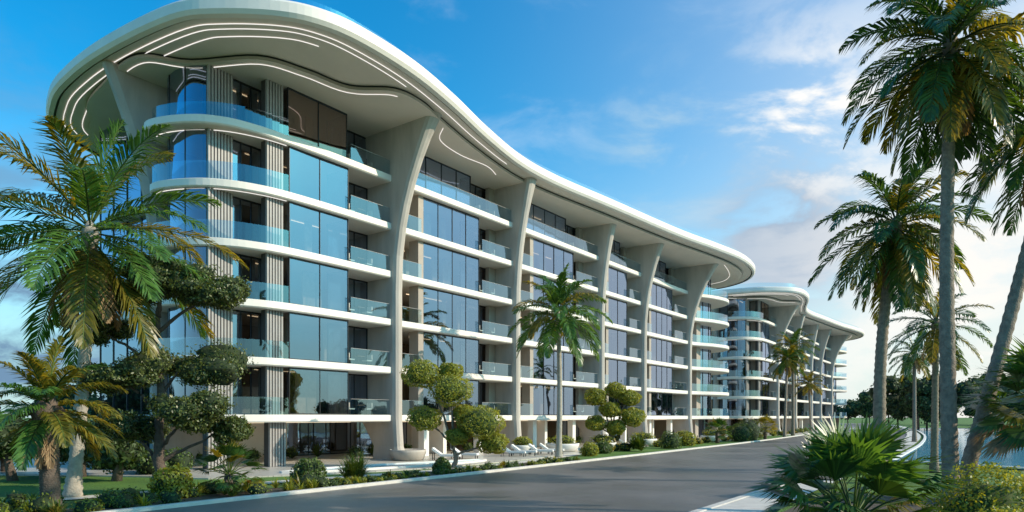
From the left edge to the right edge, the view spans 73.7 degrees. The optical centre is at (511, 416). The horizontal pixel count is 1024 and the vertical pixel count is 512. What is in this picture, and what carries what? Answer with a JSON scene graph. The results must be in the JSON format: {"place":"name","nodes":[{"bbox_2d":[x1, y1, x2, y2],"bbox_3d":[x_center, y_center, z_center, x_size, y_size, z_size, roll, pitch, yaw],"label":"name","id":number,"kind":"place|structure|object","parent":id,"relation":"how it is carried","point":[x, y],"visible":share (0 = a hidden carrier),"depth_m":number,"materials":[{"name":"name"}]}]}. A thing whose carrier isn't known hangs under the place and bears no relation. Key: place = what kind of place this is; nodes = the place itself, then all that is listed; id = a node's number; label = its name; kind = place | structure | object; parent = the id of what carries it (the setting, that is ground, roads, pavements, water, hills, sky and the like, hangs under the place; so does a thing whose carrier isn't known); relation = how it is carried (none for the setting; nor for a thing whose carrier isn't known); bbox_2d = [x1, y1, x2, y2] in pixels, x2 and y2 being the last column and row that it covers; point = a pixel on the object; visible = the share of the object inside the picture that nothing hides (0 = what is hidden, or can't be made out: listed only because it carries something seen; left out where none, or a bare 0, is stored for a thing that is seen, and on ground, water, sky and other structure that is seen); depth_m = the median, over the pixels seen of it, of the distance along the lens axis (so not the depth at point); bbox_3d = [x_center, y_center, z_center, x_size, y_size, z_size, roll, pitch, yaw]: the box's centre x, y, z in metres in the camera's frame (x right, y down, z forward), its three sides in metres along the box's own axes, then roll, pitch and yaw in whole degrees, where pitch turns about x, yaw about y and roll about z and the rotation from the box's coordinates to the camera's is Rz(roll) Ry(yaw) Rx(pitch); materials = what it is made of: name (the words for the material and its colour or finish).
{"place":"outdoors","nodes":[
{"label":"outdoors","id":0,"kind":"place"},
{"bbox_2d":[63,453,579,499],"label":"garden path","id":1,"kind":"structure","parent":0,"point":[267,482],"depth_m":35.80,"materials":[{"name":"grey concrete"}]},
{"bbox_2d":[507,263,612,456],"bbox_3d":[3.608,-4.339,51.943,7.981,14.892,8.690,0,0,0],"label":"palm tree","id":2,"kind":"object","parent":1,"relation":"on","point":[563,318],"visible":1,"depth_m":51.39,"materials":[{"name":"green plant"}]},
{"bbox_2d":[0,435,730,478],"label":"terrace paving","id":3,"kind":"structure","parent":0,"point":[328,460],"depth_m":43.65,"materials":[{"name":"beige stone"}]},
{"bbox_2d":[89,434,627,473],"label":"lobby plants","id":4,"kind":"object","parent":3,"relation":"on","point":[183,459],"visible":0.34,"depth_m":39.53,"materials":[{"name":"green plant"}]},
{"bbox_2d":[279,459,486,472],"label":"pool","id":5,"kind":"structure","parent":3,"relation":"on","point":[396,465],"depth_m":42.03,"materials":[{"name":"white concrete"}]},
{"bbox_2d":[389,449,425,460],"bbox_3d":[-7.330,2.670,47.993,2.600,0.750,2.600,0,0,0],"label":"planter","id":6,"kind":"object","parent":3,"relation":"on","point":[408,455],"visible":0.94,"depth_m":46.97,"materials":[{"name":"concrete"}]},
{"bbox_2d":[135,64,717,468],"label":"slat panels and piers","id":7,"kind":"object","parent":3,"relation":"on","point":[218,145],"visible":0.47,"depth_m":41.74,"materials":[{"name":"beige concrete"}]},
{"bbox_2d":[102,87,674,458],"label":"interiors","id":8,"kind":"object","parent":7,"relation":"attached to","point":[304,392],"visible":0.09,"depth_m":51.26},
{"bbox_2d":[63,23,729,283],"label":"light strips","id":9,"kind":"object","parent":7,"relation":"attached to","point":[259,64],"visible":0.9,"depth_m":39.52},
{"bbox_2d":[100,67,710,455],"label":"window frames","id":10,"kind":"structure","parent":7,"relation":"attached to","point":[341,229],"depth_m":48.23,"materials":[{"name":"grey metal"}]},
{"bbox_2d":[101,69,709,435],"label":"window glazing","id":11,"kind":"structure","parent":10,"relation":"in","point":[303,118],"depth_m":48.51,"materials":[{"name":"blue glass"}]},
{"bbox_2d":[86,52,741,288],"bbox_3d":[2.407,-20.485,76.035,25.481,0.330,88.500,0,0,36],"label":"ceiling tier","id":12,"kind":"object","parent":7,"relation":"on","point":[368,115],"visible":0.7,"depth_m":46.51,"materials":[{"name":"grey paint"}]},
{"bbox_2d":[46,0,754,289],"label":"roof","id":13,"kind":"structure","parent":12,"relation":"on","point":[73,75],"depth_m":39.44,"materials":[{"name":"white concrete"}]},
{"bbox_2d":[103,114,728,422],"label":"floor slabs","id":14,"kind":"structure","parent":7,"relation":"on","point":[304,179],"depth_m":47.79,"materials":[{"name":"white concrete"}]},
{"bbox_2d":[432,447,460,459],"bbox_3d":[-4.610,2.604,47.991,2.000,0.880,0.700,0,0,6],"label":"sun lounger","id":15,"kind":"object","parent":3,"relation":"on","point":[438,452],"visible":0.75,"depth_m":47.73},
{"bbox_2d":[450,448,478,458],"bbox_3d":[-3.432,2.604,49.608,2.000,0.880,0.700,0,0,12],"label":"sun lounger","id":16,"kind":"object","parent":3,"relation":"on","point":[458,451],"visible":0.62,"depth_m":49.29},
{"bbox_2d":[502,447,526,456],"bbox_3d":[0.128,2.604,52.458,2.000,0.880,0.700,0,0,16],"label":"sun lounger","id":17,"kind":"object","parent":3,"relation":"on","point":[511,452],"visible":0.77,"depth_m":52.18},
{"bbox_2d":[510,436,533,453],"bbox_3d":[0.867,2.301,56.869,2.000,1.488,2.000,0,0,0],"label":"planter","id":18,"kind":"object","parent":3,"relation":"on","point":[522,443],"visible":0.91,"depth_m":56.36,"materials":[{"name":"concrete"}]},
{"bbox_2d":[511,444,536,455],"bbox_3d":[0.953,2.604,53.589,2.000,0.880,0.700,0,0,11],"label":"sun lounger","id":19,"kind":"object","parent":3,"relation":"on","point":[518,449],"visible":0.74,"depth_m":53.35,"materials":[{"name":"white plastic"}]},
{"bbox_2d":[528,444,553,454],"bbox_3d":[2.336,2.604,54.809,2.000,0.880,0.700,0,0,11],"label":"sun lounger","id":20,"kind":"object","parent":3,"relation":"on","point":[541,450],"visible":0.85,"depth_m":54.62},
{"bbox_2d":[540,443,563,453],"bbox_3d":[3.278,2.604,56.102,2.000,0.880,0.700,0,0,11],"label":"sun lounger","id":21,"kind":"object","parent":3,"relation":"on","point":[543,446],"visible":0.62,"depth_m":55.94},
{"bbox_2d":[545,435,578,451],"bbox_3d":[4.458,2.314,60.439,3.000,1.461,3.000,0,0,0],"label":"planter","id":22,"kind":"object","parent":3,"relation":"on","point":[569,444],"visible":0.66,"depth_m":59.56,"materials":[{"name":"concrete"}]},
{"bbox_2d":[589,434,615,444],"bbox_3d":[8.286,2.299,62.612,2.637,1.492,2.600,0,0,0],"label":"planter","id":23,"kind":"object","parent":3,"relation":"on","point":[597,438],"visible":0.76,"depth_m":62.22,"materials":[{"name":"concrete"}]},
{"bbox_2d":[629,432,656,445],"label":"planter","id":24,"kind":"object","parent":3,"relation":"on","point":[649,438],"visible":0.62,"depth_m":72.47,"materials":[{"name":"concrete"}]},
{"bbox_2d":[676,430,693,437],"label":"planter","id":25,"kind":"object","parent":3,"relation":"on","point":[681,432],"visible":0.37,"depth_m":80.63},
{"bbox_2d":[700,430,714,440],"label":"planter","id":26,"kind":"object","parent":3,"relation":"on","point":[712,436],"visible":0.56,"depth_m":84.59,"materials":[{"name":"grey concrete"}]},
{"bbox_2d":[0,418,1023,511],"bbox_3d":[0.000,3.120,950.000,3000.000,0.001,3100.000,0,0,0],"label":"ground","id":27,"kind":"structure","parent":0,"point":[30,484],"depth_m":33.42,"materials":[{"name":"green plant"}]},
{"bbox_2d":[0,383,99,422],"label":"distant trees","id":28,"kind":"object","parent":27,"relation":"on","point":[91,398],"visible":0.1,"depth_m":51.62,"materials":[{"name":"green plant"}]},
{"bbox_2d":[0,409,146,481],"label":"distant trees","id":29,"kind":"object","parent":27,"relation":"on","point":[132,455],"visible":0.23,"depth_m":32.81,"materials":[{"name":"green plant"}]},
{"bbox_2d":[0,115,248,496],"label":"palm tree","id":30,"kind":"object","parent":27,"relation":"on","point":[89,267],"visible":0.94,"depth_m":25.73,"materials":[{"name":"green plant"}]},
{"bbox_2d":[68,249,255,487],"bbox_3d":[-14.197,-1.723,27.596,7.557,9.772,4.676,0,0,0],"label":"cloud pruned tree","id":31,"kind":"object","parent":27,"relation":"on","point":[202,411],"visible":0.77,"depth_m":26.98,"materials":[{"name":"green plant"}]},
{"bbox_2d":[63,463,526,511],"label":"garden bed","id":32,"kind":"object","parent":27,"relation":"on","point":[219,495],"visible":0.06,"depth_m":26.46,"materials":[{"name":"green plant"}]},
{"bbox_2d":[0,335,127,509],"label":"palm tree","id":33,"kind":"object","parent":32,"relation":"on","point":[44,434],"visible":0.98,"depth_m":22.17,"materials":[{"name":"green plant"}]},
{"bbox_2d":[146,463,199,499],"bbox_3d":[-13.006,2.646,26.133,1.750,1.804,1.679,0,0,0],"label":"garden shrub","id":34,"kind":"object","parent":32,"relation":"on","point":[178,481],"visible":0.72,"depth_m":25.72,"materials":[{"name":"green plant"}]},
{"bbox_2d":[192,440,266,492],"bbox_3d":[-11.390,2.011,27.490,3.013,2.318,2.999,0,0,0],"label":"fan palm","id":35,"kind":"object","parent":32,"relation":"on","point":[233,451],"visible":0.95,"depth_m":27.23,"materials":[{"name":"green plant"}]},
{"bbox_2d":[0,456,580,511],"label":"garden plants","id":36,"kind":"object","parent":32,"relation":"on","point":[127,497],"visible":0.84,"depth_m":26.24,"materials":[{"name":"green plant"}]},
{"bbox_2d":[289,456,327,482],"bbox_3d":[-9.390,2.646,31.602,1.735,1.644,1.773,0,0,0],"label":"garden shrub","id":37,"kind":"object","parent":32,"relation":"on","point":[309,466],"visible":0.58,"depth_m":31.15,"materials":[{"name":"green plant"}]},
{"bbox_2d":[333,450,372,477],"bbox_3d":[-7.728,2.313,33.301,2.511,1.530,2.640,0,0,0],"label":"feathery shrub","id":38,"kind":"object","parent":32,"relation":"on","point":[351,467],"visible":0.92,"depth_m":33.06,"materials":[{"name":"green plant"}]},
{"bbox_2d":[431,456,451,469],"bbox_3d":[-3.931,2.781,38.087,1.168,1.178,1.111,0,0,0],"label":"garden shrub","id":39,"kind":"object","parent":32,"relation":"on","point":[440,462],"visible":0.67,"depth_m":37.80,"materials":[{"name":"green plant"}]},
{"bbox_2d":[101,61,718,463],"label":"fin columns","id":40,"kind":"structure","parent":27,"relation":"on","point":[402,148],"depth_m":50.83,"materials":[{"name":"concrete"}]},
{"bbox_2d":[399,359,509,467],"bbox_3d":[-3.479,-0.138,41.207,6.728,6.780,3.218,0,0,0],"label":"topiary tree","id":41,"kind":"object","parent":27,"relation":"on","point":[450,387],"visible":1,"depth_m":40.84,"materials":[{"name":"green plant"}]},
{"bbox_2d":[95,423,841,511],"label":"kerb","id":42,"kind":"structure","parent":27,"relation":"on","point":[195,503],"depth_m":29.93,"materials":[{"name":"concrete"}]},
{"bbox_2d":[579,441,598,455],"bbox_3d":[6.131,2.699,54.271,1.468,1.595,1.529,0,0,-25],"label":"garden shrub","id":43,"kind":"object","parent":27,"relation":"on","point":[590,449],"visible":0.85,"depth_m":53.88,"materials":[{"name":"green plant"}]},
{"bbox_2d":[596,440,611,453],"bbox_3d":[7.747,2.757,58.059,1.527,1.594,1.450,0,0,0],"label":"garden shrub","id":44,"kind":"object","parent":27,"relation":"on","point":[604,447],"visible":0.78,"depth_m":57.61,"materials":[{"name":"green plant"}]},
{"bbox_2d":[584,382,646,443],"bbox_3d":[9.511,-0.057,62.970,5.826,6.502,2.930,0,0,0],"label":"topiary tree","id":45,"kind":"object","parent":27,"relation":"on","point":[632,416],"visible":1,"depth_m":62.33,"materials":[{"name":"green plant"}]},
{"bbox_2d":[624,432,649,450],"bbox_3d":[11.430,2.211,61.679,2.866,1.751,2.862,0,0,-39],"label":"feathery shrub","id":46,"kind":"object","parent":27,"relation":"on","point":[637,442],"visible":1,"depth_m":61.30,"materials":[{"name":"green plant"}]},
{"bbox_2d":[658,430,681,448],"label":"garden shrub","id":47,"kind":"object","parent":27,"relation":"on","point":[668,440],"visible":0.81,"depth_m":66.64,"materials":[{"name":"green plant"}]},
{"bbox_2d":[679,432,695,445],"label":"garden shrub","id":48,"kind":"object","parent":27,"relation":"on","point":[688,439],"visible":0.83,"depth_m":72.96,"materials":[{"name":"green plant"}]},
{"bbox_2d":[595,427,816,451],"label":"border planting","id":49,"kind":"object","parent":27,"relation":"on","point":[622,447],"visible":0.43,"depth_m":81.59,"materials":[{"name":"green plant"}]},
{"bbox_2d":[702,417,732,442],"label":"fan palm","id":50,"kind":"object","parent":27,"relation":"on","point":[717,422],"visible":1,"depth_m":80.46,"materials":[{"name":"green plant"}]},
{"bbox_2d":[728,423,752,441],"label":"garden shrub","id":51,"kind":"object","parent":27,"relation":"on","point":[739,433],"visible":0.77,"depth_m":85.31,"materials":[{"name":"green plant"}]},
{"bbox_2d":[736,417,764,440],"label":"garden shrub","id":52,"kind":"object","parent":27,"relation":"on","point":[755,430],"visible":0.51,"depth_m":88.32,"materials":[{"name":"green plant"}]},
{"bbox_2d":[755,415,779,438],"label":"shrub","id":53,"kind":"object","parent":27,"relation":"on","point":[762,419],"visible":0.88,"depth_m":93.71,"materials":[{"name":"green plant"}]},
{"bbox_2d":[703,305,848,432],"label":"fin columns","id":54,"kind":"structure","parent":27,"relation":"on","point":[784,320],"depth_m":137.72,"materials":[{"name":"concrete"}]},
{"bbox_2d":[765,341,809,436],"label":"palm tree","id":55,"kind":"object","parent":27,"relation":"on","point":[787,364],"visible":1,"depth_m":108.55,"materials":[{"name":"green plant"}]},
{"bbox_2d":[771,328,819,435],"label":"palm tree","id":56,"kind":"object","parent":27,"relation":"on","point":[793,339],"visible":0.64,"depth_m":112.52,"materials":[{"name":"green plant"}]},
{"bbox_2d":[790,371,827,430],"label":"palm tree","id":57,"kind":"object","parent":27,"relation":"on","point":[808,387],"visible":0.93,"depth_m":133.49,"materials":[{"name":"green plant"}]},
{"bbox_2d":[783,491,939,511],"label":"garden bed","id":58,"kind":"object","parent":27,"relation":"on","point":[913,506],"depth_m":23.62,"materials":[{"name":"green plant"}]},
{"bbox_2d":[756,423,925,511],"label":"fan palm","id":59,"kind":"object","parent":58,"relation":"on","point":[774,508],"visible":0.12,"depth_m":15.51,"materials":[{"name":"green plant"}]},
{"bbox_2d":[746,410,978,511],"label":"fan palm","id":60,"kind":"object","parent":58,"relation":"on","point":[838,453],"visible":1,"depth_m":11.75,"materials":[{"name":"green plant"}]},
{"bbox_2d":[839,0,1023,505],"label":"palm tree","id":61,"kind":"object","parent":58,"relation":"on","point":[946,83],"visible":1,"depth_m":19.95,"materials":[{"name":"green plant"}]},
{"bbox_2d":[915,39,1023,488],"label":"palm tree","id":62,"kind":"object","parent":58,"relation":"on","point":[1014,184],"visible":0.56,"depth_m":20.94,"materials":[{"name":"green plant"}]},
{"bbox_2d":[922,460,1023,511],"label":"boxwood shrub","id":63,"kind":"object","parent":58,"relation":"on","point":[976,497],"visible":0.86,"depth_m":12.55,"materials":[{"name":"green plant"}]},
{"bbox_2d":[958,337,1023,460],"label":"fan palm","id":64,"kind":"object","parent":58,"relation":"on","point":[1006,440],"visible":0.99,"depth_m":19.17,"materials":[{"name":"green plant"}]},
{"bbox_2d":[978,503,1023,511],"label":"boxwood shrub","id":65,"kind":"object","parent":58,"relation":"on","point":[1004,509],"visible":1,"depth_m":10.76,"materials":[{"name":"green plant"}]},
{"bbox_2d":[808,160,993,460],"bbox_3d":[17.916,-4.608,31.731,7.523,15.439,8.094,0,0,0],"label":"palm tree","id":66,"kind":"object","parent":27,"relation":"on","point":[897,260],"visible":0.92,"depth_m":31.27,"materials":[{"name":"green plant"}]},
{"bbox_2d":[887,329,931,441],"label":"palm tree","id":67,"kind":"object","parent":27,"relation":"on","point":[919,364],"visible":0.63,"depth_m":81.59,"materials":[{"name":"green plant"}]},
{"bbox_2d":[836,390,1023,423],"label":"distant trees","id":68,"kind":"object","parent":27,"relation":"on","point":[861,405],"visible":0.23,"depth_m":276.35,"materials":[{"name":"green plant"}]},
{"bbox_2d":[887,288,993,472],"bbox_3d":[23.613,-2.295,37.897,5.411,10.796,5.484,0,0,0],"label":"palm tree","id":69,"kind":"object","parent":27,"relation":"on","point":[931,350],"visible":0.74,"depth_m":37.84,"materials":[{"name":"green plant"}]},
{"bbox_2d":[866,372,1023,429],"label":"distant trees","id":70,"kind":"object","parent":27,"relation":"on","point":[899,398],"visible":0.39,"depth_m":154.81,"materials":[{"name":"green plant"}]},
{"bbox_2d":[892,428,1023,468],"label":"pool","id":71,"kind":"structure","parent":27,"relation":"in","point":[923,447],"depth_m":57.32,"materials":[{"name":"blue liquid"}]},
{"bbox_2d":[957,349,1023,438],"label":"fan palm","id":72,"kind":"object","parent":27,"relation":"on","point":[1005,390],"visible":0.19,"depth_m":25.64,"materials":[{"name":"green plant"}]},
{"bbox_2d":[0,0,1023,417],"label":"sky","id":73,"kind":"structure","parent":0,"point":[718,121],"materials":[{"name":"blue"}]},
{"bbox_2d":[142,423,906,511],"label":"road","id":74,"kind":"structure","parent":0,"point":[685,480],"depth_m":29.10,"materials":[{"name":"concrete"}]},
{"bbox_2d":[689,427,908,511],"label":"kerb","id":75,"kind":"structure","parent":74,"relation":"on","point":[715,505],"depth_m":23.93,"materials":[{"name":"concrete"}]},
{"bbox_2d":[698,428,855,435],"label":"terrace paving","id":76,"kind":"structure","parent":0,"point":[798,433],"depth_m":124.24,"materials":[{"name":"beige stone"}]},
{"bbox_2d":[705,426,798,434],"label":"lobby plants","id":77,"kind":"object","parent":76,"relation":"on","point":[732,430],"visible":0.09,"depth_m":116.90,"materials":[{"name":"green plant"}]},
{"bbox_2d":[698,298,838,433],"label":"slat panels and piers","id":78,"kind":"object","parent":76,"relation":"on","point":[755,364],"visible":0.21,"depth_m":119.17,"materials":[{"name":"grey concrete"}]},
{"bbox_2d":[699,301,748,433],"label":"interiors","id":79,"kind":"object","parent":78,"relation":"on","point":[732,391],"visible":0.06,"depth_m":122.06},
{"bbox_2d":[700,316,846,418],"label":"floor slabs","id":80,"kind":"structure","parent":78,"relation":"on","point":[732,341],"depth_m":121.67,"materials":[{"name":"white concrete"}]},
{"bbox_2d":[719,299,827,425],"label":"window frames","id":81,"kind":"structure","parent":78,"relation":"attached to","point":[750,362],"depth_m":119.93,"materials":[{"name":"grey metal"}]},
{"bbox_2d":[727,302,835,428],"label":"window glazing","id":82,"kind":"structure","parent":81,"relation":"in","point":[800,412],"depth_m":131.07,"materials":[{"name":"blue glass"}]},
{"bbox_2d":[700,296,856,340],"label":"ceiling tier","id":83,"kind":"object","parent":78,"relation":"on","point":[768,300],"visible":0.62,"depth_m":124.67,"materials":[{"name":"grey paint"}]},
{"bbox_2d":[703,286,863,340],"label":"roof","id":84,"kind":"structure","parent":83,"relation":"on","point":[803,297],"depth_m":116.57,"materials":[{"name":"white concrete"}]},
{"bbox_2d":[723,293,850,340],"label":"light strips","id":85,"kind":"object","parent":78,"relation":"attached to","point":[762,298],"visible":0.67,"depth_m":115.26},
{"bbox_2d":[703,425,920,511],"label":"pavement","id":86,"kind":"structure","parent":0,"point":[753,503],"depth_m":24.17,"materials":[{"name":"white concrete"}]}
]}

